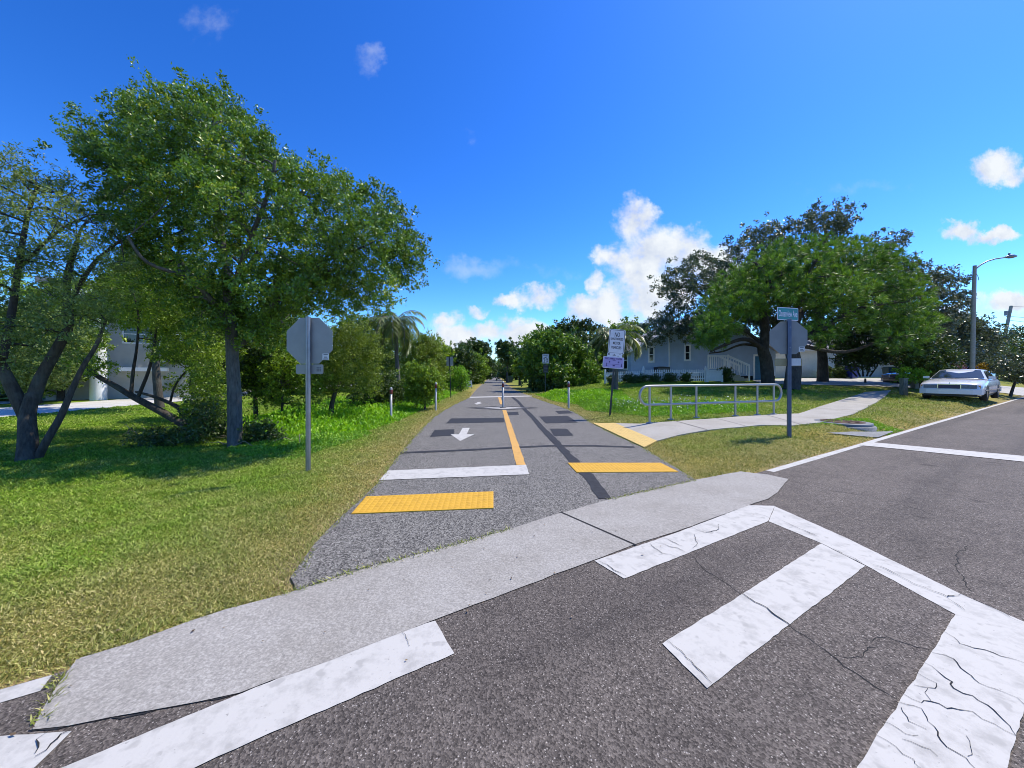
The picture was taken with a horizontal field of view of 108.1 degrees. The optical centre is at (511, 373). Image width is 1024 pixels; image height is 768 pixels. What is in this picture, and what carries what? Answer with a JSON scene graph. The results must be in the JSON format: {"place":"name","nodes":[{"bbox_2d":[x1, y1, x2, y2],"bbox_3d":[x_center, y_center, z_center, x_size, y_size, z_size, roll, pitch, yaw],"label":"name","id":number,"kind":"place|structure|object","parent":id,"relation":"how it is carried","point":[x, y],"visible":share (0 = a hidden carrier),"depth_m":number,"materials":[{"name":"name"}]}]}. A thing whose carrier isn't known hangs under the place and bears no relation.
{"place":"outdoors","nodes":[
{"label":"outdoors","id":0,"kind":"place"},
{"bbox_2d":[0,385,351,416],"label":"side street","id":1,"kind":"structure","parent":0,"point":[46,408],"depth_m":20.46,"materials":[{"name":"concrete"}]},
{"bbox_2d":[291,377,694,588],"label":"path","id":2,"kind":"structure","parent":0,"point":[525,449],"depth_m":5.33,"materials":[{"name":"asphalt"}]},
{"bbox_2d":[351,491,492,513],"bbox_3d":[-0.969,1.491,4.307,1.543,0.018,0.573,0,0,-6],"label":"tactile pad","id":3,"kind":"object","parent":2,"relation":"on","point":[425,502],"visible":1,"depth_m":4.26,"materials":[{"name":"plastic"}]},
{"bbox_2d":[500,381,505,407],"bbox_3d":[-0.389,0.979,16.111,0.260,1.243,0.260,0,0,0],"label":"bollard","id":4,"kind":"object","parent":2,"relation":"on","point":[502,395],"visible":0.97,"depth_m":16.07,"materials":[{"name":"grey paint"}]},
{"bbox_2d":[568,463,677,472],"bbox_3d":[1.721,1.491,5.874,1.591,0.018,0.593,0,0,0],"label":"tactile pad","id":5,"kind":"object","parent":2,"relation":"on","point":[615,467],"visible":1,"depth_m":5.85,"materials":[{"name":"plastic"}]},
{"bbox_2d":[0,397,1023,767],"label":"road","id":6,"kind":"structure","parent":0,"point":[860,605],"depth_m":1.92,"materials":[{"name":"asphalt"}]},
{"bbox_2d":[9,445,795,735],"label":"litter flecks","id":7,"kind":"object","parent":6,"relation":"on","point":[13,733],"visible":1,"depth_m":2.15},
{"bbox_2d":[0,374,1023,688],"bbox_3d":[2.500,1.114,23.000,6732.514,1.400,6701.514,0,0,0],"label":"ground","id":8,"kind":"structure","parent":0,"point":[1002,398],"depth_m":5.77,"materials":[{"name":"plant"}]},
{"bbox_2d":[0,265,33,339],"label":"street tree","id":9,"kind":"object","parent":8,"relation":"on","point":[21,284],"visible":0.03,"depth_m":32.74,"materials":[{"name":"green plant"}]},
{"bbox_2d":[0,295,106,402],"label":"street tree","id":10,"kind":"object","parent":8,"relation":"on","point":[24,380],"visible":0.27,"depth_m":21.20,"materials":[{"name":"green plant"}]},
{"bbox_2d":[11,272,117,400],"bbox_3d":[-30.156,-2.412,24.667,10.000,8.644,4.619,0,0,25],"label":"street tree","id":11,"kind":"object","parent":8,"relation":"on","point":[105,341],"visible":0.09,"depth_m":23.68,"materials":[{"name":"green plant"}]},
{"bbox_2d":[0,139,151,461],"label":"gnarled tree","id":12,"kind":"object","parent":8,"relation":"on","point":[25,409],"visible":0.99,"depth_m":7.79,"materials":[{"name":"green plant"}]},
{"bbox_2d":[35,276,193,400],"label":"white building","id":13,"kind":"structure","parent":8,"relation":"on","point":[122,355],"depth_m":26.51,"materials":[{"name":"beige paint"}]},
{"bbox_2d":[122,327,151,343],"bbox_3d":[-27.112,-2.824,27.034,1.820,1.420,0.062,0,0,-38],"label":"window","id":14,"kind":"structure","parent":13,"relation":"in","point":[131,335],"depth_m":26.81,"materials":[{"name":"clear glass"}]},
{"bbox_2d":[72,250,211,407],"bbox_3d":[-18.217,-2.244,19.025,8.192,8.345,3.973,0,0,18],"label":"street tree","id":15,"kind":"object","parent":8,"relation":"on","point":[157,382],"visible":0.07,"depth_m":18.62,"materials":[{"name":"green plant"}]},
{"bbox_2d":[57,245,247,429],"bbox_3d":[-10.906,-1.079,11.788,6.698,6.037,3.469,0,0,11],"label":"leaning tree","id":16,"kind":"object","parent":8,"relation":"on","point":[170,326],"visible":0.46,"depth_m":11.22,"materials":[{"name":"green plant"}]},
{"bbox_2d":[120,422,218,448],"bbox_3d":[-8.822,1.775,9.760,3.273,1.120,2.139,0,0,34],"label":"understory bush","id":17,"kind":"object","parent":8,"relation":"on","point":[160,435],"visible":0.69,"depth_m":9.30,"materials":[{"name":"green plant"}]},
{"bbox_2d":[120,327,254,393],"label":"street tree","id":18,"kind":"object","parent":8,"relation":"on","point":[170,385],"visible":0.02,"depth_m":27.41,"materials":[{"name":"green plant"}]},
{"bbox_2d":[169,393,226,442],"bbox_3d":[-8.214,1.326,10.060,2.132,1.541,1.425,0,0,34],"label":"understory bush","id":19,"kind":"object","parent":8,"relation":"on","point":[220,421],"visible":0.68,"depth_m":9.94,"materials":[{"name":"green plant"}]},
{"bbox_2d":[170,371,250,429],"bbox_3d":[-9.060,1.157,11.133,2.291,2.586,1.575,0,0,0],"label":"understory bush","id":20,"kind":"object","parent":8,"relation":"on","point":[202,392],"visible":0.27,"depth_m":10.85,"materials":[{"name":"green plant"}]},
{"bbox_2d":[122,424,299,445],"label":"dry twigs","id":21,"kind":"object","parent":8,"relation":"on","point":[212,438],"visible":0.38,"depth_m":9.22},
{"bbox_2d":[171,317,300,416],"bbox_3d":[-10.597,-0.483,14.623,6.164,4.786,3.620,0,0,14],"label":"understory tree","id":22,"kind":"object","parent":8,"relation":"on","point":[244,363],"visible":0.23,"depth_m":13.51,"materials":[{"name":"green plant"}]},
{"bbox_2d":[33,54,443,446],"bbox_3d":[-6.835,-2.877,9.261,9.901,9.612,4.654,0,0,16],"label":"oak tree","id":23,"kind":"object","parent":8,"relation":"on","point":[287,292],"visible":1,"depth_m":8.56,"materials":[{"name":"green plant"}]},
{"bbox_2d":[236,415,287,444],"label":"understory bush","id":24,"kind":"object","parent":8,"relation":"on","point":[260,433],"visible":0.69,"depth_m":9.45,"materials":[{"name":"green plant"}]},
{"bbox_2d":[239,324,333,418],"bbox_3d":[-8.342,0.005,13.570,4.362,3.796,2.515,0,0,27],"label":"understory bush","id":25,"kind":"object","parent":8,"relation":"on","point":[282,400],"visible":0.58,"depth_m":13.23,"materials":[{"name":"green plant"}]},
{"bbox_2d":[226,429,371,458],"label":"weeds","id":26,"kind":"object","parent":8,"relation":"on","point":[259,447],"visible":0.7,"depth_m":8.79,"materials":[{"name":"green plant"}]},
{"bbox_2d":[287,316,332,470],"bbox_3d":[-3.263,0.427,5.942,0.740,2.660,0.100,0,0,0],"label":"stop sign","id":27,"kind":"object","parent":8,"relation":"on","point":[309,344],"visible":0.95,"depth_m":5.98,"materials":[{"name":"metal"}]},
{"bbox_2d":[285,311,335,389],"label":"street tree","id":28,"kind":"object","parent":8,"relation":"on","point":[323,361],"visible":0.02,"depth_m":32.13,"materials":[{"name":"green plant"}]},
{"bbox_2d":[182,389,457,439],"bbox_3d":[-7.346,1.503,19.615,7.420,0.758,20.890,0,0,0],"label":"weed patch","id":29,"kind":"object","parent":8,"relation":"on","point":[351,418],"visible":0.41,"depth_m":12.82,"materials":[{"name":"green plant"}]},
{"bbox_2d":[302,314,392,418],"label":"feathery tree","id":30,"kind":"object","parent":8,"relation":"on","point":[333,386],"visible":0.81,"depth_m":13.95,"materials":[{"name":"green plant"}]},
{"bbox_2d":[329,308,414,385],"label":"street tree","id":31,"kind":"object","parent":8,"relation":"on","point":[388,362],"visible":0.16,"depth_m":38.38,"materials":[{"name":"green plant"}]},
{"bbox_2d":[345,368,407,405],"bbox_3d":[-5.974,0.830,17.485,4.230,2.152,2.978,0,0,0],"label":"understory bush","id":32,"kind":"object","parent":8,"relation":"on","point":[389,381],"visible":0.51,"depth_m":17.05,"materials":[{"name":"green plant"}]},
{"bbox_2d":[389,387,392,416],"bbox_3d":[-4.304,1.118,13.209,0.106,1.243,0.106,0,0,0],"label":"bollard","id":33,"kind":"object","parent":8,"relation":"on","point":[391,391],"visible":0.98,"depth_m":13.18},
{"bbox_2d":[360,310,426,388],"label":"palm tree","id":34,"kind":"object","parent":8,"relation":"on","point":[396,323],"visible":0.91,"depth_m":19.04,"materials":[{"name":"green plant"}]},
{"bbox_2d":[31,471,787,730],"bbox_3d":[0.814,1.493,3.600,7.004,0.007,0.991,0,0,-32],"label":"pavement apron","id":35,"kind":"object","parent":8,"relation":"on","point":[209,657],"visible":1,"depth_m":2.36,"materials":[{"name":"concrete"}]},
{"bbox_2d":[30,396,696,725],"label":"joint grass","id":36,"kind":"structure","parent":35,"relation":"on","point":[62,676],"depth_m":3.29,"materials":[{"name":"plant"}]},
{"bbox_2d":[391,358,447,408],"bbox_3d":[-3.928,0.511,15.772,2.561,2.288,1.961,0,0,0],"label":"round bush","id":37,"kind":"object","parent":8,"relation":"on","point":[420,385],"visible":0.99,"depth_m":15.48,"materials":[{"name":"green plant"}]},
{"bbox_2d":[390,329,453,380],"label":"grey green tree","id":38,"kind":"object","parent":8,"relation":"on","point":[424,342],"visible":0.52,"depth_m":22.71,"materials":[{"name":"green plant"}]},
{"bbox_2d":[412,334,456,388],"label":"tree","id":39,"kind":"object","parent":8,"relation":"on","point":[445,350],"visible":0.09,"depth_m":29.82,"materials":[{"name":"green plant"}]},
{"bbox_2d":[435,382,436,409],"bbox_3d":[-3.097,0.988,15.095,0.106,1.243,0.106,0,0,0],"label":"bollard","id":40,"kind":"object","parent":8,"relation":"on","point":[435,395],"visible":0.95,"depth_m":15.05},
{"bbox_2d":[446,357,452,397],"bbox_3d":[-3.837,0.358,23.056,0.440,2.746,0.050,-2,0,-4],"label":"trail sign","id":41,"kind":"object","parent":8,"relation":"on","point":[449,362],"visible":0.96,"depth_m":23.06,"materials":[{"name":"metal"}]},
{"bbox_2d":[444,364,471,391],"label":"roadside shrub","id":42,"kind":"object","parent":8,"relation":"on","point":[461,379],"visible":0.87,"depth_m":30.86,"materials":[{"name":"green plant"}]},
{"bbox_2d":[445,343,480,387],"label":"tree","id":43,"kind":"object","parent":8,"relation":"on","point":[464,358],"visible":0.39,"depth_m":41.37,"materials":[{"name":"green plant"}]},
{"bbox_2d":[456,337,497,379],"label":"tree","id":44,"kind":"object","parent":8,"relation":"on","point":[482,344],"visible":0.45,"depth_m":60.95,"materials":[{"name":"green plant"}]},
{"bbox_2d":[470,348,493,383],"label":"tree","id":45,"kind":"object","parent":8,"relation":"on","point":[484,368],"visible":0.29,"depth_m":51.30,"materials":[{"name":"green plant"}]},
{"bbox_2d":[488,357,500,378],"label":"tree","id":46,"kind":"object","parent":8,"relation":"on","point":[495,365],"visible":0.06,"depth_m":94.03,"materials":[{"name":"green plant"}]},
{"bbox_2d":[494,337,518,382],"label":"tree","id":47,"kind":"object","parent":8,"relation":"on","point":[502,348],"visible":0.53,"depth_m":59.22,"materials":[{"name":"green plant"}]},
{"bbox_2d":[495,361,521,380],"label":"tree","id":48,"kind":"object","parent":8,"relation":"on","point":[501,372],"visible":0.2,"depth_m":73.51,"materials":[{"name":"green plant"}]},
{"bbox_2d":[502,345,525,384],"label":"tree","id":49,"kind":"object","parent":8,"relation":"on","point":[514,353],"visible":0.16,"depth_m":45.77,"materials":[{"name":"green plant"}]},
{"bbox_2d":[510,352,532,383],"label":"tree","id":50,"kind":"object","parent":8,"relation":"on","point":[517,369],"visible":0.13,"depth_m":37.64,"materials":[{"name":"green plant"}]},
{"bbox_2d":[542,353,548,391],"bbox_3d":[2.347,0.159,25.954,0.470,3.092,0.070,0,0,0],"label":"speed sign","id":51,"kind":"object","parent":8,"relation":"on","point":[545,358],"visible":1,"depth_m":25.92,"materials":[{"name":"metal"}]},
{"bbox_2d":[523,373,573,391],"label":"bush","id":52,"kind":"object","parent":8,"relation":"on","point":[538,383],"visible":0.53,"depth_m":28.99,"materials":[{"name":"green plant"}]},
{"bbox_2d":[506,323,606,387],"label":"tree","id":53,"kind":"object","parent":8,"relation":"on","point":[566,358],"visible":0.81,"depth_m":29.90,"materials":[{"name":"green plant"}]},
{"bbox_2d":[567,381,569,407],"bbox_3d":[2.423,0.971,15.881,0.106,1.243,0.106,0,0,0],"label":"bollard","id":54,"kind":"object","parent":8,"relation":"on","point":[568,384],"visible":0.93,"depth_m":15.84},
{"bbox_2d":[537,315,608,375],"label":"tree","id":55,"kind":"object","parent":8,"relation":"on","point":[584,326],"visible":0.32,"depth_m":35.26,"materials":[{"name":"green plant"}]},
{"bbox_2d":[536,388,631,404],"bbox_3d":[4.270,1.187,21.613,4.544,0.780,10.990,0,0,-6],"label":"weed patch","id":56,"kind":"object","parent":8,"relation":"on","point":[584,395],"visible":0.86,"depth_m":19.93,"materials":[{"name":"green plant"}]},
{"bbox_2d":[602,329,625,415],"bbox_3d":[3.337,0.105,12.387,0.700,3.157,0.067,5,0,0],"label":"regulatory sign","id":57,"kind":"object","parent":8,"relation":"on","point":[613,359],"visible":1,"depth_m":12.37,"materials":[{"name":"white"}]},
{"bbox_2d":[587,323,646,389],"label":"palm tree","id":58,"kind":"object","parent":8,"relation":"on","point":[633,343],"visible":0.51,"depth_m":23.02,"materials":[{"name":"green plant"}]},
{"bbox_2d":[594,315,649,359],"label":"palm tree","id":59,"kind":"object","parent":8,"relation":"on","point":[631,323],"visible":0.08,"depth_m":42.29,"materials":[{"name":"green plant"}]},
{"bbox_2d":[604,368,643,382],"bbox_3d":[8.333,0.305,27.750,3.008,1.424,0.167,0,0,34],"label":"picket fence","id":60,"kind":"object","parent":8,"relation":"on","point":[619,376],"visible":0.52,"depth_m":27.82,"materials":[{"name":"wood"}]},
{"bbox_2d":[593,423,656,447],"bbox_3d":[2.808,1.472,9.242,0.586,0.056,3.589,0,0,-4],"label":"tactile pad","id":61,"kind":"object","parent":8,"relation":"on","point":[634,437],"visible":0.99,"depth_m":8.90,"materials":[{"name":"plastic"}]},
{"bbox_2d":[621,372,635,383],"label":"hedge bush","id":62,"kind":"object","parent":8,"relation":"on","point":[628,378],"visible":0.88,"depth_m":26.80,"materials":[{"name":"green plant"}]},
{"bbox_2d":[631,373,648,382],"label":"hedge bush","id":63,"kind":"object","parent":8,"relation":"on","point":[641,378],"visible":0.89,"depth_m":26.53,"materials":[{"name":"green plant"}]},
{"bbox_2d":[646,373,662,382],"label":"hedge bush","id":64,"kind":"object","parent":8,"relation":"on","point":[654,378],"visible":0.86,"depth_m":26.46,"materials":[{"name":"green plant"}]},
{"bbox_2d":[654,366,669,377],"bbox_3d":[11.741,0.001,29.094,0.960,1.050,0.812,0,0,0],"label":"air conditioner","id":65,"kind":"object","parent":8,"relation":"on","point":[662,368],"visible":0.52,"depth_m":28.70,"materials":[{"name":"metal"}]},
{"bbox_2d":[576,397,758,417],"bbox_3d":[4.445,1.212,14.845,8.886,0.583,5.738,0,0,43],"label":"weed patch","id":66,"kind":"object","parent":8,"relation":"on","point":[601,405],"visible":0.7,"depth_m":12.93,"materials":[{"name":"green plant"}]},
{"bbox_2d":[659,372,678,381],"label":"hedge bush","id":67,"kind":"object","parent":8,"relation":"on","point":[670,377],"visible":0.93,"depth_m":26.44,"materials":[{"name":"green plant"}]},
{"bbox_2d":[643,366,706,381],"bbox_3d":[11.935,0.178,27.260,4.719,1.370,0.170,0,0,0],"label":"picket fence","id":68,"kind":"object","parent":8,"relation":"on","point":[661,373],"visible":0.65,"depth_m":27.20,"materials":[{"name":"wood"}]},
{"bbox_2d":[678,372,693,381],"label":"hedge bush","id":69,"kind":"object","parent":8,"relation":"on","point":[686,376],"visible":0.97,"depth_m":26.40,"materials":[{"name":"green plant"}]},
{"bbox_2d":[615,394,762,409],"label":"wildflowers","id":70,"kind":"object","parent":8,"relation":"on","point":[679,401],"visible":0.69,"depth_m":13.60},
{"bbox_2d":[606,317,777,380],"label":"blue house","id":71,"kind":"structure","parent":8,"relation":"on","point":[743,362],"depth_m":30.00,"materials":[{"name":"grey"}]},
{"bbox_2d":[623,355,627,369],"bbox_3d":[9.602,-1.086,31.400,0.062,1.620,1.220,0,0,0],"label":"window","id":72,"kind":"structure","parent":71,"relation":"in","point":[625,367],"depth_m":31.43,"materials":[{"name":"clear glass"}]},
{"bbox_2d":[648,346,654,362],"bbox_3d":[11.250,-1.500,29.981,0.520,1.320,0.062,0,0,0],"label":"window","id":73,"kind":"structure","parent":71,"relation":"in","point":[651,351],"depth_m":29.95,"materials":[{"name":"clear glass"}]},
{"bbox_2d":[684,344,690,360],"bbox_3d":[14.172,-1.655,29.981,0.520,1.320,0.062,0,0,0],"label":"window","id":74,"kind":"structure","parent":71,"relation":"in","point":[687,348],"depth_m":29.95,"materials":[{"name":"clear glass"}]},
{"bbox_2d":[755,356,760,379],"bbox_3d":[20.069,-0.388,29.995,0.920,1.914,0.050,0,0,0],"label":"door","id":75,"kind":"structure","parent":71,"relation":"in","point":[757,363],"depth_m":29.97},
{"bbox_2d":[707,369,722,381],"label":"garden gate","id":76,"kind":"structure","parent":8,"relation":"on","point":[714,375],"depth_m":27.20,"materials":[{"name":"wood"}]},
{"bbox_2d":[717,367,735,381],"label":"garden plant","id":77,"kind":"object","parent":8,"relation":"on","point":[727,372],"visible":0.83,"depth_m":27.30,"materials":[{"name":"green plant"}]},
{"bbox_2d":[686,267,787,383],"bbox_3d":[15.262,-3.371,24.512,7.525,8.554,3.797,0,0,0],"label":"oak tree","id":78,"kind":"object","parent":8,"relation":"on","point":[761,344],"visible":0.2,"depth_m":24.25,"materials":[{"name":"green plant"}]},
{"bbox_2d":[769,307,806,437],"bbox_3d":[5.786,0.077,7.774,0.663,2.887,0.198,0,0,-2],"label":"stop sign","id":79,"kind":"object","parent":8,"relation":"on","point":[788,337],"visible":1,"depth_m":7.74,"materials":[{"name":"metal"}]},
{"bbox_2d":[634,195,977,381],"bbox_3d":[21.828,-6.045,27.343,25.626,13.563,6.811,0,0,0],"label":"dark oak","id":80,"kind":"object","parent":8,"relation":"on","point":[842,224],"visible":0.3,"depth_m":26.74,"materials":[{"name":"green plant"}]},
{"bbox_2d":[625,382,995,403],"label":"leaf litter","id":81,"kind":"object","parent":8,"relation":"on","point":[809,390],"visible":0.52,"depth_m":20.25,"materials":[{"name":"brown plant"}]},
{"bbox_2d":[689,231,950,389],"bbox_3d":[18.154,-3.693,21.403,17.317,9.744,8.969,0,0,0],"label":"oak tree","id":82,"kind":"object","parent":8,"relation":"on","point":[904,329],"visible":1,"depth_m":20.10,"materials":[{"name":"green plant"}]},
{"bbox_2d":[775,339,896,377],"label":"white house","id":83,"kind":"structure","parent":8,"relation":"on","point":[809,362],"depth_m":33.50,"materials":[{"name":"paint"}]},
{"bbox_2d":[802,356,816,377],"bbox_3d":[26.800,-0.584,33.490,1.386,1.967,0.040,0,0,0],"label":"garage door","id":84,"kind":"structure","parent":83,"relation":"in","point":[809,363],"depth_m":33.47,"materials":[{"name":"metal"}]},
{"bbox_2d":[832,366,850,377],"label":"garden plant","id":85,"kind":"object","parent":8,"relation":"on","point":[840,372],"visible":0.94,"depth_m":31.71,"materials":[{"name":"green plant"}]},
{"bbox_2d":[814,419,876,431],"bbox_3d":[8.712,1.481,9.792,1.320,0.458,1.320,0,0,0],"label":"manhole","id":86,"kind":"object","parent":8,"relation":"on","point":[863,426],"visible":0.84,"depth_m":9.31,"materials":[{"name":"concrete"}]},
{"bbox_2d":[817,417,903,434],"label":"weeds","id":87,"kind":"object","parent":8,"relation":"on","point":[892,428],"visible":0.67,"depth_m":9.85,"materials":[{"name":"green plant"}]},
{"bbox_2d":[832,431,892,436],"bbox_3d":[8.527,1.419,8.823,2.915,0.138,0.369,0,0,-21],"label":"gutter","id":88,"kind":"object","parent":8,"relation":"on","point":[876,434],"visible":1,"depth_m":8.80,"materials":[{"name":"concrete"}]},
{"bbox_2d":[824,326,904,382],"bbox_3d":[25.144,-1.457,26.219,6.195,4.474,4.111,0,0,-35],"label":"many stemmed shrub","id":89,"kind":"object","parent":8,"relation":"on","point":[864,357],"visible":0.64,"depth_m":25.75,"materials":[{"name":"green plant"}]},
{"bbox_2d":[890,362,916,383],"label":"understory bush","id":90,"kind":"object","parent":8,"relation":"on","point":[902,373],"visible":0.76,"depth_m":21.98,"materials":[{"name":"green plant"}]},
{"bbox_2d":[899,378,908,395],"bbox_3d":[20.259,0.758,19.200,0.270,1.000,0.270,0,0,0],"label":"wooden post","id":91,"kind":"object","parent":8,"relation":"on","point":[903,386],"visible":0.93,"depth_m":19.11,"materials":[{"name":"grey wood"}]},
{"bbox_2d":[910,372,918,388],"bbox_3d":[25.634,0.116,23.600,0.360,1.900,0.360,0,0,0],"label":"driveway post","id":92,"kind":"object","parent":8,"relation":"on","point":[914,386],"depth_m":23.56,"materials":[{"name":"grey wood"}]},
{"bbox_2d":[908,367,931,387],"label":"understory bush","id":93,"kind":"object","parent":8,"relation":"on","point":[921,373],"visible":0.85,"depth_m":22.06,"materials":[{"name":"green plant"}]},
{"bbox_2d":[890,333,969,379],"bbox_3d":[26.122,-0.770,23.344,5.822,3.827,3.052,0,0,-14],"label":"understory bush","id":94,"kind":"object","parent":8,"relation":"on","point":[939,355],"visible":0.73,"depth_m":22.58,"materials":[{"name":"green plant"}]},
{"bbox_2d":[919,369,1000,400],"bbox_3d":[22.343,0.518,18.452,5.700,1.452,2.260,0,0,-32],"label":"parked car","id":95,"kind":"object","parent":8,"relation":"on","point":[982,385],"visible":1,"depth_m":17.37,"materials":[{"name":"white paint"}]},
{"bbox_2d":[914,309,1021,367],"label":"roadside tree","id":96,"kind":"object","parent":8,"relation":"on","point":[986,337],"visible":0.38,"depth_m":30.07,"materials":[{"name":"green plant"}]},
{"bbox_2d":[975,362,989,371],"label":"ball bush","id":97,"kind":"object","parent":8,"relation":"on","point":[982,366],"visible":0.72,"depth_m":23.42,"materials":[{"name":"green plant"}]},
{"bbox_2d":[969,253,1016,368],"bbox_3d":[28.502,-2.841,22.000,2.778,8.560,0.245,0,0,0],"label":"street lamp","id":98,"kind":"object","parent":8,"relation":"on","point":[973,324],"visible":0.91,"depth_m":21.95,"materials":[{"name":"metal"}]},
{"bbox_2d":[986,350,1023,396],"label":"frangipani","id":99,"kind":"object","parent":8,"relation":"on","point":[1003,365],"visible":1,"depth_m":22.31,"materials":[{"name":"green plant"}]},
{"bbox_2d":[986,323,1023,380],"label":"roadside tree","id":100,"kind":"object","parent":8,"relation":"on","point":[1019,348],"visible":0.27,"depth_m":41.40,"materials":[{"name":"green plant"}]},
{"bbox_2d":[1004,306,1023,328],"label":"utility pole","id":101,"kind":"object","parent":8,"relation":"on","point":[1008,313],"visible":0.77,"depth_m":45.94,"materials":[{"name":"concrete"}]},
{"bbox_2d":[0,0,1023,360],"label":"sky","id":102,"kind":"structure","parent":0,"point":[554,156],"materials":[{"name":"blue"}]},
{"bbox_2d":[617,390,890,441],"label":"sidewalk","id":103,"kind":"structure","parent":0,"point":[659,431],"depth_m":10.03,"materials":[{"name":"concrete"}]},
{"bbox_2d":[638,383,782,422],"bbox_3d":[5.973,0.879,10.885,5.321,1.115,0.176,0,0,-18],"label":"handrail","id":104,"kind":"object","parent":103,"relation":"on","point":[696,403],"visible":0.91,"depth_m":10.68,"materials":[{"name":"metal"}]},
{"bbox_2d":[753,378,1023,395],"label":"driveway","id":105,"kind":"structure","parent":0,"point":[878,382],"depth_m":26.43,"materials":[{"name":"concrete"}]},
{"bbox_2d":[845,365,858,377],"bbox_3d":[28.837,-0.113,31.517,0.756,1.148,0.804,0,0,-7],"label":"wheeled bin","id":106,"kind":"object","parent":105,"relation":"on","point":[849,373],"visible":0.4,"depth_m":31.25,"materials":[{"name":"plastic"}]},
{"bbox_2d":[881,372,923,383],"bbox_3d":[29.790,0.105,26.599,5.700,1.452,2.260,0,0,-8],"label":"parked car","id":107,"kind":"object","parent":105,"relation":"on","point":[888,377],"visible":0.19,"depth_m":26.54,"materials":[{"name":"black paint"}]},
{"bbox_2d":[881,367,896,373],"bbox_3d":[29.019,0.048,28.518,0.670,1.078,0.762,0,0,11],"label":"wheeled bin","id":108,"kind":"object","parent":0,"point":[885,370],"visible":0.49,"depth_m":28.36,"materials":[{"name":"plastic"}]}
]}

